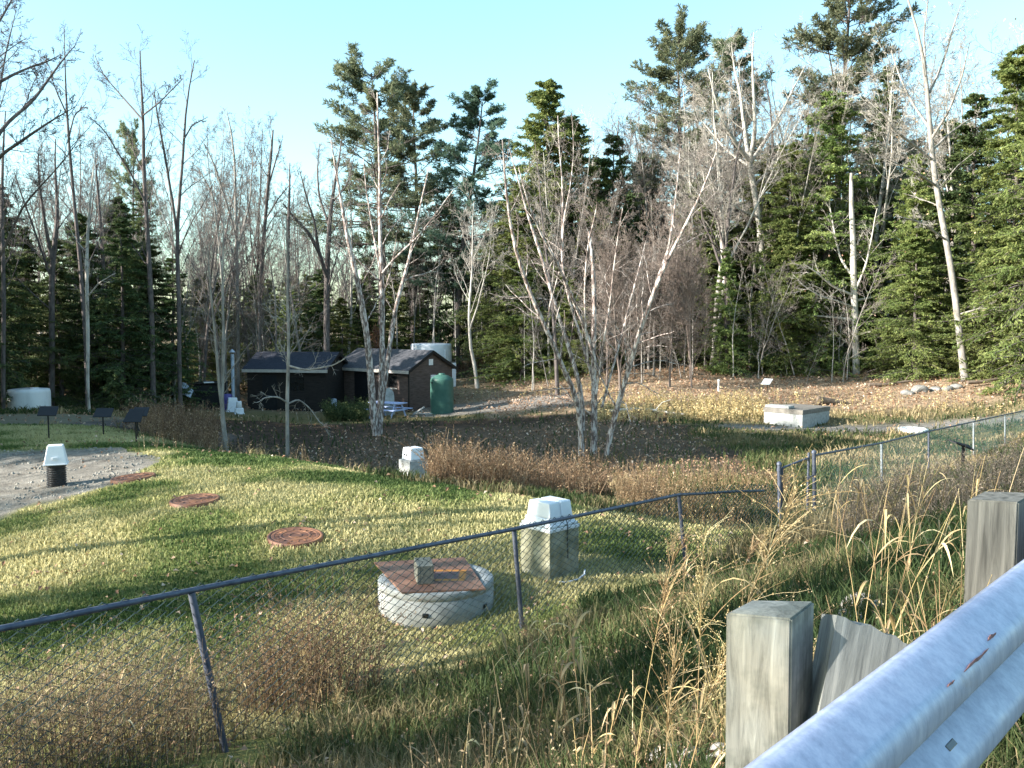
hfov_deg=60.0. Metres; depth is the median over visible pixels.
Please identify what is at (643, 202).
hemlock tree
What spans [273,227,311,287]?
bare tree
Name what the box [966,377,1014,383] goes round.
fallen log
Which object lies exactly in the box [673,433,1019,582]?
verge weeds
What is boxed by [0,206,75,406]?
hemlock tree
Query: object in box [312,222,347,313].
bare tree
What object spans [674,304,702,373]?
bare tree
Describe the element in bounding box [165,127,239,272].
bare tree
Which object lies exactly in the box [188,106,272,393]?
bare tree
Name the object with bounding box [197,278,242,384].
hemlock tree
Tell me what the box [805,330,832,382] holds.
sapling
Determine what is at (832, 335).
sapling
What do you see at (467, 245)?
bare tree
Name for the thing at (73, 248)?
hemlock tree
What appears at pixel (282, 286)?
bare tree
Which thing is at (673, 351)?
sapling
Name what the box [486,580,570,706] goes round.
dry grass clump
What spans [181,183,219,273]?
bare tree
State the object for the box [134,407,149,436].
display panel
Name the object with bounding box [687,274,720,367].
bare tree
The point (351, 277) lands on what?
bare tree
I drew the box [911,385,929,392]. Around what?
rock
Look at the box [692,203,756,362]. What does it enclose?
hemlock tree
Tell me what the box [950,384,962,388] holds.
rock
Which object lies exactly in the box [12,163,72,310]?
bare tree
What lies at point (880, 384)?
fallen log
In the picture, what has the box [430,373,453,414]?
water tank
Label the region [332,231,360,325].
bare tree
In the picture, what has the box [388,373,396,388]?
window
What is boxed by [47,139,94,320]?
bare tree
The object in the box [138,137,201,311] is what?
bare tree
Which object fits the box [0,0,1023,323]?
sky
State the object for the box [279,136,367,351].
bare tree
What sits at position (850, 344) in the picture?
sapling
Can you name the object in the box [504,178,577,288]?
bare tree
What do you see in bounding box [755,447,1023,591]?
dry grass clump
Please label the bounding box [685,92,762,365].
bare tree
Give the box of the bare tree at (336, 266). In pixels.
[323,198,352,352]
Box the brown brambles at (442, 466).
[382,424,666,505]
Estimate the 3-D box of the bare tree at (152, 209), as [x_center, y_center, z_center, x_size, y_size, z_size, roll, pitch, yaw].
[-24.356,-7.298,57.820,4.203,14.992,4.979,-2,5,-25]
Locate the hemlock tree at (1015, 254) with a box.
[950,110,1023,400]
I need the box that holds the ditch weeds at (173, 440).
[136,427,404,474]
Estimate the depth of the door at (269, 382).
47.06 m
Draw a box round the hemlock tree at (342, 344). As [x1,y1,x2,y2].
[319,297,362,356]
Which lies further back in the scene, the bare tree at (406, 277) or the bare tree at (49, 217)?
the bare tree at (406, 277)
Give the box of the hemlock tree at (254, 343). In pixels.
[227,274,280,392]
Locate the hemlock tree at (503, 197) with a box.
[474,195,524,329]
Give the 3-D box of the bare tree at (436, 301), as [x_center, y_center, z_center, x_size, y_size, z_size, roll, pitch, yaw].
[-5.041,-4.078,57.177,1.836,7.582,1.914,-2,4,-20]
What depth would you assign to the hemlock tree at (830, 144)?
53.22 m
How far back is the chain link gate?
15.76 m
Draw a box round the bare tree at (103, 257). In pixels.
[72,138,125,399]
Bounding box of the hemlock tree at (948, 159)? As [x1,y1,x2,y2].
[886,118,1002,361]
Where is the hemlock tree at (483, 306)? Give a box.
[451,185,582,382]
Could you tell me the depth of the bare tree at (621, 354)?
51.06 m
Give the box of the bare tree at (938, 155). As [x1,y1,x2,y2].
[909,8,1021,292]
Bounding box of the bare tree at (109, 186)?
[72,152,136,268]
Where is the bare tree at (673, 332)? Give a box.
[655,281,687,370]
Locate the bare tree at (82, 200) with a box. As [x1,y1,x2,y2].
[65,183,146,348]
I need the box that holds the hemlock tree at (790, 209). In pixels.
[729,141,863,376]
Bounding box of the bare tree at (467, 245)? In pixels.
[455,184,486,349]
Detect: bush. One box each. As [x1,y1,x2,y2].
[183,556,446,718]
[318,394,369,421]
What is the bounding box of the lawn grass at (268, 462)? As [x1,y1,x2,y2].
[0,423,771,743]
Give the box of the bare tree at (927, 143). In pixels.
[892,31,958,275]
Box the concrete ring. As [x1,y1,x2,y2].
[377,564,493,629]
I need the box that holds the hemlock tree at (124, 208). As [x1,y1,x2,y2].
[75,196,161,391]
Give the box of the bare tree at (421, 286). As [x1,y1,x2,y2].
[403,211,434,335]
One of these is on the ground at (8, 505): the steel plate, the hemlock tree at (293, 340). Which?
the hemlock tree at (293, 340)
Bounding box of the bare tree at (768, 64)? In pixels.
[749,41,841,339]
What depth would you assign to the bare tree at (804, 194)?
52.16 m
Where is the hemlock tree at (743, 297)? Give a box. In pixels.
[698,154,811,365]
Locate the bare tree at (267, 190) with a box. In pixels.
[231,112,295,351]
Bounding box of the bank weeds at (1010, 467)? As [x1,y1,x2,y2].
[821,419,1023,544]
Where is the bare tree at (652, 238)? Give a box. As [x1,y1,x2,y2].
[620,172,683,369]
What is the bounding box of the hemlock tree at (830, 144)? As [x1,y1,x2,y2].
[743,87,898,376]
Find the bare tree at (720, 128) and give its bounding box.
[644,51,800,348]
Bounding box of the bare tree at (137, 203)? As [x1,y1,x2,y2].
[99,148,163,366]
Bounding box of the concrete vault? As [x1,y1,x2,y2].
[763,403,829,427]
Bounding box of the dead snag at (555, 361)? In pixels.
[531,144,562,394]
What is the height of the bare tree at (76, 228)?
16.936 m
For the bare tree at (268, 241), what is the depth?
81.92 m
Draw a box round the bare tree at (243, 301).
[195,186,260,400]
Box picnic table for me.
[366,401,412,418]
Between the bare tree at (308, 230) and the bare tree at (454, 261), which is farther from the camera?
the bare tree at (308, 230)
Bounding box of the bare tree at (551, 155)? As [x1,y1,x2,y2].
[489,105,600,235]
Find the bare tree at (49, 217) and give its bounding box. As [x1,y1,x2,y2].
[7,167,84,390]
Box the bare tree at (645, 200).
[617,79,670,359]
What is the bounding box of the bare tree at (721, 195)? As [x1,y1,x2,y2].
[661,26,842,364]
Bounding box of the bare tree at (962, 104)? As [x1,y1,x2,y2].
[910,28,1009,342]
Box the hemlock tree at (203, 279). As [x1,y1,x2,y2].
[166,274,242,376]
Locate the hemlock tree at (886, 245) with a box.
[843,222,910,364]
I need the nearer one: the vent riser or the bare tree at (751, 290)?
the vent riser
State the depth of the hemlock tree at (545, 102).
56.71 m
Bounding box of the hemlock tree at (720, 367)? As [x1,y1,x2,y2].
[698,246,753,377]
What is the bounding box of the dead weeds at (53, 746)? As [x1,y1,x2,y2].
[0,570,395,767]
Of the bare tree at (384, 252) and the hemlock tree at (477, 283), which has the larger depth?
the hemlock tree at (477, 283)
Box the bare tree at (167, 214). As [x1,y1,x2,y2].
[155,158,198,377]
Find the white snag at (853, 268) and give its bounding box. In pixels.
[771,173,897,373]
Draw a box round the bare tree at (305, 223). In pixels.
[292,179,325,281]
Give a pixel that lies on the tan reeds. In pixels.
(668, 489)
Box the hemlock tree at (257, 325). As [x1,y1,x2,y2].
[230,288,283,361]
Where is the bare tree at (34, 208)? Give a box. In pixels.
[11,161,48,247]
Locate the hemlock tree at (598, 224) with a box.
[547,199,661,370]
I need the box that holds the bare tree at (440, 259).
[411,188,464,342]
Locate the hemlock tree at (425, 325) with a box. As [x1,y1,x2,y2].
[408,262,443,345]
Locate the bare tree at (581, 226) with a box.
[527,171,590,377]
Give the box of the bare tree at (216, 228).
[185,112,246,382]
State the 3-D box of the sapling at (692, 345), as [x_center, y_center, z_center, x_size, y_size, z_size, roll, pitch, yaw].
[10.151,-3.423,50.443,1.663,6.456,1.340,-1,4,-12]
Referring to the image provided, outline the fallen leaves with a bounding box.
[0,358,1023,767]
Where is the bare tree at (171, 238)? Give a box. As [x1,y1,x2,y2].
[127,130,217,407]
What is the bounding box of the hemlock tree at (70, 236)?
[42,221,101,390]
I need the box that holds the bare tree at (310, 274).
[305,259,318,308]
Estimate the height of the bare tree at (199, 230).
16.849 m
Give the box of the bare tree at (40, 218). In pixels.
[13,169,70,336]
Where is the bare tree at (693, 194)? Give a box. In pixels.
[661,99,724,357]
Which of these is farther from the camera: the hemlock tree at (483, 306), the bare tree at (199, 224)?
the bare tree at (199, 224)
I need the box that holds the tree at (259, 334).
[225,257,291,366]
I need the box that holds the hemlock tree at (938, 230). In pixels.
[905,177,967,332]
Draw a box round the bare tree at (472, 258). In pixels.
[441,176,515,388]
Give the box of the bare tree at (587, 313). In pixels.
[559,272,599,356]
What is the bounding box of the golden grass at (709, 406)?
[460,362,1023,421]
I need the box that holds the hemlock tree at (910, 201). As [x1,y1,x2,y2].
[848,153,965,380]
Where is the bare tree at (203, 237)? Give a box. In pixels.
[188,188,227,343]
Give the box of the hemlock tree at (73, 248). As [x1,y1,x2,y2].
[55,212,149,408]
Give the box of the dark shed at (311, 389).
[242,351,347,411]
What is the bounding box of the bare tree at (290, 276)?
[272,231,305,342]
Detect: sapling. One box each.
[189,304,200,379]
[189,305,204,380]
[193,211,255,451]
[214,280,244,393]
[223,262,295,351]
[224,265,254,347]
[225,297,243,395]
[243,292,267,351]
[249,267,272,351]
[252,211,346,456]
[270,308,329,353]
[276,322,286,351]
[437,250,463,361]
[514,263,540,390]
[515,315,529,382]
[523,289,554,385]
[529,322,540,389]
[568,285,596,374]
[612,277,644,372]
[622,282,637,379]
[644,285,685,378]
[659,324,682,366]
[677,282,700,374]
[693,288,732,351]
[727,271,746,376]
[735,253,800,373]
[744,285,759,367]
[748,282,775,354]
[749,254,806,375]
[749,264,809,377]
[752,322,764,378]
[760,305,790,375]
[797,304,833,366]
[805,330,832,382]
[825,291,843,381]
[826,250,899,381]
[837,283,854,379]
[838,306,848,345]
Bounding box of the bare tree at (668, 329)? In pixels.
[659,297,681,366]
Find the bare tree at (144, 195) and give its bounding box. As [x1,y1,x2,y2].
[83,24,182,406]
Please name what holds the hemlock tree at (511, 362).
on the ground at (8, 505)
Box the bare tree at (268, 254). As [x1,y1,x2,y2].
[243,164,300,351]
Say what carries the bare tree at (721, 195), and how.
on the ground at (8, 505)
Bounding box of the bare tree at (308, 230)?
[293,176,337,269]
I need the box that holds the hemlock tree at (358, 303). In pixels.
[339,275,386,345]
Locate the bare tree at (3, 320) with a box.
[0,103,44,409]
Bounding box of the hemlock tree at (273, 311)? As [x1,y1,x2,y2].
[230,279,291,360]
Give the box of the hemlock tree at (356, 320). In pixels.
[339,280,376,353]
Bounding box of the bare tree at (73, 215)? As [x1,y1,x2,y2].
[45,146,126,357]
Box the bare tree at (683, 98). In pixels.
[602,60,732,354]
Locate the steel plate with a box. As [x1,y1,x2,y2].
[374,557,485,593]
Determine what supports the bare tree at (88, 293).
on the ground at (8, 505)
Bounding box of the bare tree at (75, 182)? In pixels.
[58,128,125,359]
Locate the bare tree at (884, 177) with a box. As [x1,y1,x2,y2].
[844,13,943,353]
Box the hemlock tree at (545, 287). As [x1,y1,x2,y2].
[504,219,582,379]
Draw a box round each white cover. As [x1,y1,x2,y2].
[225,397,237,411]
[235,408,244,413]
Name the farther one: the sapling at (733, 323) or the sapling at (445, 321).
the sapling at (445, 321)
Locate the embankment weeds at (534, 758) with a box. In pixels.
[382,510,965,767]
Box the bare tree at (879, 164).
[843,85,921,316]
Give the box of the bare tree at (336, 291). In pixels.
[331,259,344,351]
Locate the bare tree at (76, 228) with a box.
[0,23,123,407]
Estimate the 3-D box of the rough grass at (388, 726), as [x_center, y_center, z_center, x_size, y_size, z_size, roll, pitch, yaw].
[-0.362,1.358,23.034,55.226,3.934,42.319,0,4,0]
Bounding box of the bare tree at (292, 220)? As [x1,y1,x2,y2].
[270,176,309,265]
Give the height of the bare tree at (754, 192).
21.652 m
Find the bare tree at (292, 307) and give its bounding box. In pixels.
[252,194,331,351]
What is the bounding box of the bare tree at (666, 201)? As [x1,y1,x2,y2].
[598,107,701,358]
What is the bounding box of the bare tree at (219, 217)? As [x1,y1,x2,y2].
[180,141,265,375]
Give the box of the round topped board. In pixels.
[384,388,394,414]
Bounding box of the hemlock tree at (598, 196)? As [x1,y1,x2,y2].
[565,163,636,293]
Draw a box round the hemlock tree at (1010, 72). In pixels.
[923,43,1023,383]
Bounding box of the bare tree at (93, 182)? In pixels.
[60,135,128,267]
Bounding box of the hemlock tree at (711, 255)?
[643,177,758,371]
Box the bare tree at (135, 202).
[107,158,155,244]
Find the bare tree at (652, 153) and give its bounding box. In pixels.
[601,82,678,333]
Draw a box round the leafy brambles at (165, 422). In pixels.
[99,393,232,449]
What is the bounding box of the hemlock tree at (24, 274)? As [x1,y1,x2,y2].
[0,226,90,402]
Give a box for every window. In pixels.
[289,377,303,390]
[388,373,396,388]
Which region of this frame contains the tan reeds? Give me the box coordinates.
[607,454,797,530]
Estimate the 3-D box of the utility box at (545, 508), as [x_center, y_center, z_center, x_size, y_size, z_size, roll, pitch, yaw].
[0.494,2.032,11.523,0.554,1.074,0.568,-4,6,-43]
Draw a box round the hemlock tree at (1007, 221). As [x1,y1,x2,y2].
[960,167,1023,336]
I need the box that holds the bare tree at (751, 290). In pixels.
[724,116,804,367]
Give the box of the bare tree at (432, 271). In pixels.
[421,211,441,332]
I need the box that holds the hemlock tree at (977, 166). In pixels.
[961,127,1012,227]
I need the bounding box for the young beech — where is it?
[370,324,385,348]
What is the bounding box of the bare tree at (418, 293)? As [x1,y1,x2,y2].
[406,258,428,342]
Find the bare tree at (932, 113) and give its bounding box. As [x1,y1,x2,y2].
[901,61,958,235]
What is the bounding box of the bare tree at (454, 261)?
[423,190,471,340]
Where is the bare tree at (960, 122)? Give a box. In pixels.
[947,77,1023,247]
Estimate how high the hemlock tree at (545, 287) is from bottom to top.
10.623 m
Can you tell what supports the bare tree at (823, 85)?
on the ground at (8, 505)
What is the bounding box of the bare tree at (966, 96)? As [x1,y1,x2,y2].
[931,53,1013,174]
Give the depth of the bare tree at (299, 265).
61.88 m
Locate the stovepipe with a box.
[230,349,234,396]
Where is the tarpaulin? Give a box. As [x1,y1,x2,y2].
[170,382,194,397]
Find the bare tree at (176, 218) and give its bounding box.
[144,30,229,406]
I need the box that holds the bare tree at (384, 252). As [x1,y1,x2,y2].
[365,208,414,348]
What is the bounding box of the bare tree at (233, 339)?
[216,287,252,382]
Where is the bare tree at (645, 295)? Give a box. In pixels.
[616,236,671,383]
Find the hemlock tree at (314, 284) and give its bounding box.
[296,282,346,350]
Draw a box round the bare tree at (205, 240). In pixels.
[174,182,234,289]
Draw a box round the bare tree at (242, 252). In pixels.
[226,197,268,348]
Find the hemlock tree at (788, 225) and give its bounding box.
[746,218,831,380]
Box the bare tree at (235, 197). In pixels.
[189,106,264,400]
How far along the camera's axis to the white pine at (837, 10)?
59.35 m
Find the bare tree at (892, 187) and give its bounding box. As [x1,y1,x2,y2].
[874,73,959,341]
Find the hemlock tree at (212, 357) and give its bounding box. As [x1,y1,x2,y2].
[170,279,241,391]
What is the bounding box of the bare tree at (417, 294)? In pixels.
[407,260,427,335]
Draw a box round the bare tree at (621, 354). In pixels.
[598,243,647,370]
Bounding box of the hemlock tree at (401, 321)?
[354,265,430,349]
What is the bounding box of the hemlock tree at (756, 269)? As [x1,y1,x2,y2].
[714,175,780,358]
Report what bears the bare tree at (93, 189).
on the ground at (8, 505)
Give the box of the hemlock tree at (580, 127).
[506,115,644,367]
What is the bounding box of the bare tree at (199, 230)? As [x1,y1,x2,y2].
[180,183,220,277]
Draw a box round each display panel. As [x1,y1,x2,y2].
[37,406,58,437]
[93,408,113,434]
[123,409,144,441]
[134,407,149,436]
[761,379,772,388]
[948,439,973,465]
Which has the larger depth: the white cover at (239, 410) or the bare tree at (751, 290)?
the bare tree at (751, 290)
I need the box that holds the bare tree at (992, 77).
[959,19,1023,206]
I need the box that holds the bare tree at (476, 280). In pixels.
[460,235,492,362]
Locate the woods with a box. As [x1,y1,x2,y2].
[13,255,477,338]
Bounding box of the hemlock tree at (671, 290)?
[638,188,706,357]
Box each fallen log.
[609,399,682,414]
[816,391,848,404]
[868,372,926,386]
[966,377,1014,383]
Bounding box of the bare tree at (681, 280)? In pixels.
[646,201,716,379]
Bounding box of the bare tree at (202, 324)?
[183,298,221,379]
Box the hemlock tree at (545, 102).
[456,78,626,378]
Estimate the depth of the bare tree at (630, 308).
50.09 m
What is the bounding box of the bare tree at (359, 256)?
[334,207,373,341]
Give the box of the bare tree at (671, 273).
[638,208,701,386]
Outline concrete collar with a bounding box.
[898,427,927,433]
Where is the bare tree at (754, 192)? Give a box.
[693,25,815,343]
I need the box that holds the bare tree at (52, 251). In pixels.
[0,120,86,405]
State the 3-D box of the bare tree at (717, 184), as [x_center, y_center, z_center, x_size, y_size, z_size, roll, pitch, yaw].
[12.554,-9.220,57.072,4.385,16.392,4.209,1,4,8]
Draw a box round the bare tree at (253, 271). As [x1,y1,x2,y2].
[233,227,275,360]
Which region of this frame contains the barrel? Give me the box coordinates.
[224,394,231,409]
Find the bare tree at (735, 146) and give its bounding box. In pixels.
[718,65,773,359]
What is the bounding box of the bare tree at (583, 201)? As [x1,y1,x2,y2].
[539,130,628,358]
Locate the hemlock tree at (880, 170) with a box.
[844,66,922,317]
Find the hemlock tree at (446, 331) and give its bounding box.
[415,193,484,367]
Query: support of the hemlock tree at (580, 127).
on the ground at (8, 505)
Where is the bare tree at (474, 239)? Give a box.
[462,165,494,362]
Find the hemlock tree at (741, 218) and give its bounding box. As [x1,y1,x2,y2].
[709,155,766,308]
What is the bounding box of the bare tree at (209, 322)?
[164,153,266,380]
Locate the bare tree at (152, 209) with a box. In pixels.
[110,170,168,269]
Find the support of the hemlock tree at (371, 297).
on the ground at (8, 505)
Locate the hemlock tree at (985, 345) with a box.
[930,242,1023,383]
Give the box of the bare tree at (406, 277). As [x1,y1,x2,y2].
[387,243,412,309]
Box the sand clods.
[1,447,159,504]
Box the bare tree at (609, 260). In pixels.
[572,181,661,392]
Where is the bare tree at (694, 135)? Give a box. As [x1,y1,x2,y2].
[625,59,759,354]
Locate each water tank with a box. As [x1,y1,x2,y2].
[6,387,50,411]
[411,343,451,360]
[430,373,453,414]
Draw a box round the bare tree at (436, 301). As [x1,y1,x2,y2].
[422,262,445,342]
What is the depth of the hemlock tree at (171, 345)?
44.64 m
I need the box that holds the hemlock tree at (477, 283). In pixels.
[441,223,520,351]
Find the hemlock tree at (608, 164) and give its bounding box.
[578,134,673,360]
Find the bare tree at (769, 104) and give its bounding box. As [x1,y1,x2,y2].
[721,47,855,268]
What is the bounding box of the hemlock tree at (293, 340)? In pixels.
[265,289,316,351]
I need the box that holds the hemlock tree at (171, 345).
[130,257,216,409]
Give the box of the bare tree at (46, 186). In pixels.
[5,113,79,335]
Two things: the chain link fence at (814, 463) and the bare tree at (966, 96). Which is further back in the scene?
the bare tree at (966, 96)
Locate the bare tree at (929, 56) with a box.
[787,13,959,316]
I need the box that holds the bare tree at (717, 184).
[676,109,745,362]
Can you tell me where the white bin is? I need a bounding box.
[449,361,456,386]
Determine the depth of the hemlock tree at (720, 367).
51.71 m
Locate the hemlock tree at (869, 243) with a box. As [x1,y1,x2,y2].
[820,155,904,342]
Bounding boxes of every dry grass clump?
[9,609,255,767]
[267,646,415,718]
[409,692,559,767]
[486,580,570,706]
[518,600,612,757]
[572,681,724,767]
[610,446,865,767]
[632,498,778,767]
[660,520,776,602]
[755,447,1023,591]
[813,439,1001,580]
[826,596,1023,748]
[835,481,965,643]
[872,569,991,643]
[904,448,1023,635]
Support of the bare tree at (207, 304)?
on the ground at (8, 505)
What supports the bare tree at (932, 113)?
on the ground at (8, 505)
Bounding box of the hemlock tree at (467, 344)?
[458,243,506,366]
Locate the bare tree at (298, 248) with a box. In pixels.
[281,205,310,278]
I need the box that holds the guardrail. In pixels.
[725,491,1023,767]
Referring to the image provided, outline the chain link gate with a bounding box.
[781,452,812,518]
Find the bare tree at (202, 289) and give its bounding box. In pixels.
[142,231,211,408]
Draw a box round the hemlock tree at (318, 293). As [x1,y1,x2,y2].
[294,269,353,351]
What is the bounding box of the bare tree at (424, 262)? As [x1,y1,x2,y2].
[388,209,435,346]
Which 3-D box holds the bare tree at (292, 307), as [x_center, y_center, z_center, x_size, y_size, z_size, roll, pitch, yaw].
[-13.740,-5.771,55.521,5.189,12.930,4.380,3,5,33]
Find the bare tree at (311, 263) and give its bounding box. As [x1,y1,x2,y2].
[300,226,324,287]
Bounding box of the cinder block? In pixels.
[414,557,433,584]
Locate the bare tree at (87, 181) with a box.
[22,106,129,387]
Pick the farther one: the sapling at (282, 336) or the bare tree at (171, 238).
the sapling at (282, 336)
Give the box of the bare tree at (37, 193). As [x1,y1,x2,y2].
[10,138,62,247]
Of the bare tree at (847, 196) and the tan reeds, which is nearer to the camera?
the tan reeds
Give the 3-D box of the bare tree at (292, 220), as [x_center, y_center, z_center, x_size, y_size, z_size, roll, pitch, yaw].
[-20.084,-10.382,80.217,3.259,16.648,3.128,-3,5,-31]
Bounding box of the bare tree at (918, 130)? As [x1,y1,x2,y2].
[876,72,939,274]
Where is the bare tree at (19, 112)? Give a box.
[0,0,93,257]
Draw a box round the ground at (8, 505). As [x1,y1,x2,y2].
[0,325,1023,767]
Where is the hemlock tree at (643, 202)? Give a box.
[615,152,687,356]
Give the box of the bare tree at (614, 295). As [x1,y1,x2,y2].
[598,241,635,360]
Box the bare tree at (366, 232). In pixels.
[348,188,378,271]
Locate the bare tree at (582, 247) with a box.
[566,178,626,349]
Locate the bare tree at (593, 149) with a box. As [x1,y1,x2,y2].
[514,106,617,205]
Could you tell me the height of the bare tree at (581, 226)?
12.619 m
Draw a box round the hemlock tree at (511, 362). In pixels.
[459,262,559,388]
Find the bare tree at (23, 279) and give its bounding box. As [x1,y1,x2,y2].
[4,172,47,353]
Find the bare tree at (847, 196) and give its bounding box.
[759,60,881,367]
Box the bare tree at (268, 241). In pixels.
[237,189,275,278]
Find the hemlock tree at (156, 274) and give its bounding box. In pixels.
[93,237,193,410]
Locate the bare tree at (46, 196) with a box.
[19,136,54,333]
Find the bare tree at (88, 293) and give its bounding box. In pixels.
[58,129,119,411]
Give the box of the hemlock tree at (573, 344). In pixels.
[534,279,612,381]
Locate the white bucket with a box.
[236,401,241,407]
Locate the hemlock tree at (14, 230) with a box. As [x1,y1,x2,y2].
[0,184,63,379]
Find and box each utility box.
[399,446,427,477]
[520,496,579,580]
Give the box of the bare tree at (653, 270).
[618,231,679,374]
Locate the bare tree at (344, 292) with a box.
[330,253,373,335]
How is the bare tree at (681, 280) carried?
on the ground at (8, 505)
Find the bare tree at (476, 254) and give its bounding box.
[458,207,487,334]
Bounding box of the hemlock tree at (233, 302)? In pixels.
[219,277,244,348]
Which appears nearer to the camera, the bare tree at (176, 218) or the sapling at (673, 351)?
the bare tree at (176, 218)
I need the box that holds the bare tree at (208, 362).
[194,320,215,380]
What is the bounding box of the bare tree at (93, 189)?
[75,156,123,246]
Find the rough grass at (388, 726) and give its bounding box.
[0,384,1023,767]
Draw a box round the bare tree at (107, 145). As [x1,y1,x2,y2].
[48,133,122,256]
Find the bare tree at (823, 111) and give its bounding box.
[803,52,857,271]
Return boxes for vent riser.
[43,444,68,487]
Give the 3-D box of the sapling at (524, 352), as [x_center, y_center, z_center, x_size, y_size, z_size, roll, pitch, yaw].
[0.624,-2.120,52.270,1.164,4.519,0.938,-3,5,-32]
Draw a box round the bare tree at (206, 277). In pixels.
[158,169,241,372]
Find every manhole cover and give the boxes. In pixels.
[110,472,155,483]
[169,493,219,507]
[267,527,323,548]
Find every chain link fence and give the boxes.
[0,461,781,767]
[811,410,1023,512]
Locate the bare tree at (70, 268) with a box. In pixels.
[50,216,78,357]
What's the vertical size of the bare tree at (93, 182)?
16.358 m
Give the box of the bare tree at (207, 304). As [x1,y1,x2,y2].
[155,111,251,380]
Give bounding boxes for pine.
[96,118,174,287]
[275,41,461,343]
[357,79,478,343]
[388,78,534,366]
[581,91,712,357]
[618,3,750,277]
[667,26,793,291]
[756,0,923,359]
[996,90,1023,187]
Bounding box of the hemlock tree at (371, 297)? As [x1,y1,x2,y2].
[347,263,395,341]
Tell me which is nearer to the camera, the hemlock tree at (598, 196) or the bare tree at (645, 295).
the bare tree at (645, 295)
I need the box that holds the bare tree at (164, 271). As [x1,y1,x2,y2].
[153,221,191,340]
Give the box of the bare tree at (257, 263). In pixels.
[224,113,293,349]
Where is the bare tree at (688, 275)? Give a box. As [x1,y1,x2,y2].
[662,204,717,387]
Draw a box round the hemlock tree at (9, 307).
[0,248,32,406]
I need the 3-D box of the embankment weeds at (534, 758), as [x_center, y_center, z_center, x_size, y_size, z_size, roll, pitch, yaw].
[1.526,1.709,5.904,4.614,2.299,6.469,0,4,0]
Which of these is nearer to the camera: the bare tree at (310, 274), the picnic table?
the picnic table
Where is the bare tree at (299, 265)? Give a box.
[268,180,321,343]
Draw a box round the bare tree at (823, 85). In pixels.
[787,37,869,230]
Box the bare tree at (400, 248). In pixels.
[382,175,431,307]
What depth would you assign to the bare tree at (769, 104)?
60.24 m
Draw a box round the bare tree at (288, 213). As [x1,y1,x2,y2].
[266,158,317,330]
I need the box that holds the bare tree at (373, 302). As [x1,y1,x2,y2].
[353,228,403,311]
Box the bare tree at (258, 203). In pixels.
[225,151,296,387]
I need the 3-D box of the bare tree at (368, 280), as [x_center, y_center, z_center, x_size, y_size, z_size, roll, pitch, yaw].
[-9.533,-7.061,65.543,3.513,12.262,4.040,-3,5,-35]
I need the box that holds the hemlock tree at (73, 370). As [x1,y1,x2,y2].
[10,239,103,407]
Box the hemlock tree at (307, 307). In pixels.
[283,274,336,351]
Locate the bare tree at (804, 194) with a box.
[771,101,830,311]
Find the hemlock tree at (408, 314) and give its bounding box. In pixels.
[386,257,442,348]
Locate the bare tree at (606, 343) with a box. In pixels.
[579,214,628,393]
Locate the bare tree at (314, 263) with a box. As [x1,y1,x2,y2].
[298,176,325,342]
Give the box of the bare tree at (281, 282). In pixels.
[269,237,296,337]
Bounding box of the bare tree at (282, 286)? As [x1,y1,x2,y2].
[272,244,307,346]
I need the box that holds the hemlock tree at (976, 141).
[912,92,1021,375]
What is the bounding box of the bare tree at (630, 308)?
[604,246,652,377]
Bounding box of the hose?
[559,569,585,582]
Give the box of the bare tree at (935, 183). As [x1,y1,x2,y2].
[804,0,1015,381]
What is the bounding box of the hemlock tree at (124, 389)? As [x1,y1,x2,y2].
[61,216,180,411]
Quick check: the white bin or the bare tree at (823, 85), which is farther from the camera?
the bare tree at (823, 85)
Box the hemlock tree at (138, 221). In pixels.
[127,192,170,325]
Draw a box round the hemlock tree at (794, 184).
[782,139,831,283]
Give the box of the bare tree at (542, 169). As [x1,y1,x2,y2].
[524,128,581,261]
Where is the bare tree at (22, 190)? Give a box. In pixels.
[1,151,42,225]
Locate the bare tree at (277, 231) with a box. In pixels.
[267,200,280,264]
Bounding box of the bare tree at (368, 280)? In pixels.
[359,210,393,315]
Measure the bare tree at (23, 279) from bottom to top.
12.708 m
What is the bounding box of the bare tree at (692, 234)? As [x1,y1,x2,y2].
[656,104,766,363]
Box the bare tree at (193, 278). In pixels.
[170,222,219,406]
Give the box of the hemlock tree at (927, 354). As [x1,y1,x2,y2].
[840,223,971,384]
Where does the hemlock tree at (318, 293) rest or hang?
on the ground at (8, 505)
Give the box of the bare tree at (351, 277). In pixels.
[313,143,396,352]
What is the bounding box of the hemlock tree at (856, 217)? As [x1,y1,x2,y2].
[820,176,897,359]
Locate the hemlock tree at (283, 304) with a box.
[272,274,305,349]
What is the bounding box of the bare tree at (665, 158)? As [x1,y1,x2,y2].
[635,110,697,276]
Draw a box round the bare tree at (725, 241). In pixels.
[653,89,787,362]
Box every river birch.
[317,86,455,435]
[471,109,727,456]
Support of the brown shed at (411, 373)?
on the ground at (8, 505)
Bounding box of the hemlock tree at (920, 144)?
[887,138,936,343]
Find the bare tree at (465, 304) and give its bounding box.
[450,246,476,365]
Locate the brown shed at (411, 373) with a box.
[342,348,457,411]
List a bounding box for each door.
[262,375,276,409]
[354,371,368,405]
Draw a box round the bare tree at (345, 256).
[313,195,364,333]
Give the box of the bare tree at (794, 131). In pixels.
[764,73,850,259]
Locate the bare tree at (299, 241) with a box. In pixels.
[274,186,314,328]
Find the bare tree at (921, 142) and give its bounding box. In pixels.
[894,95,940,270]
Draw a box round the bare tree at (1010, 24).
[993,23,1023,152]
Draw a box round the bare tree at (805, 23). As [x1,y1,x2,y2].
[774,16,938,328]
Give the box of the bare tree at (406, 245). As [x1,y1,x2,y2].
[391,178,427,313]
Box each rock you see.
[649,744,684,762]
[680,746,701,763]
[706,742,723,767]
[861,600,898,615]
[900,390,913,394]
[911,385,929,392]
[930,386,940,390]
[941,386,953,390]
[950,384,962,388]

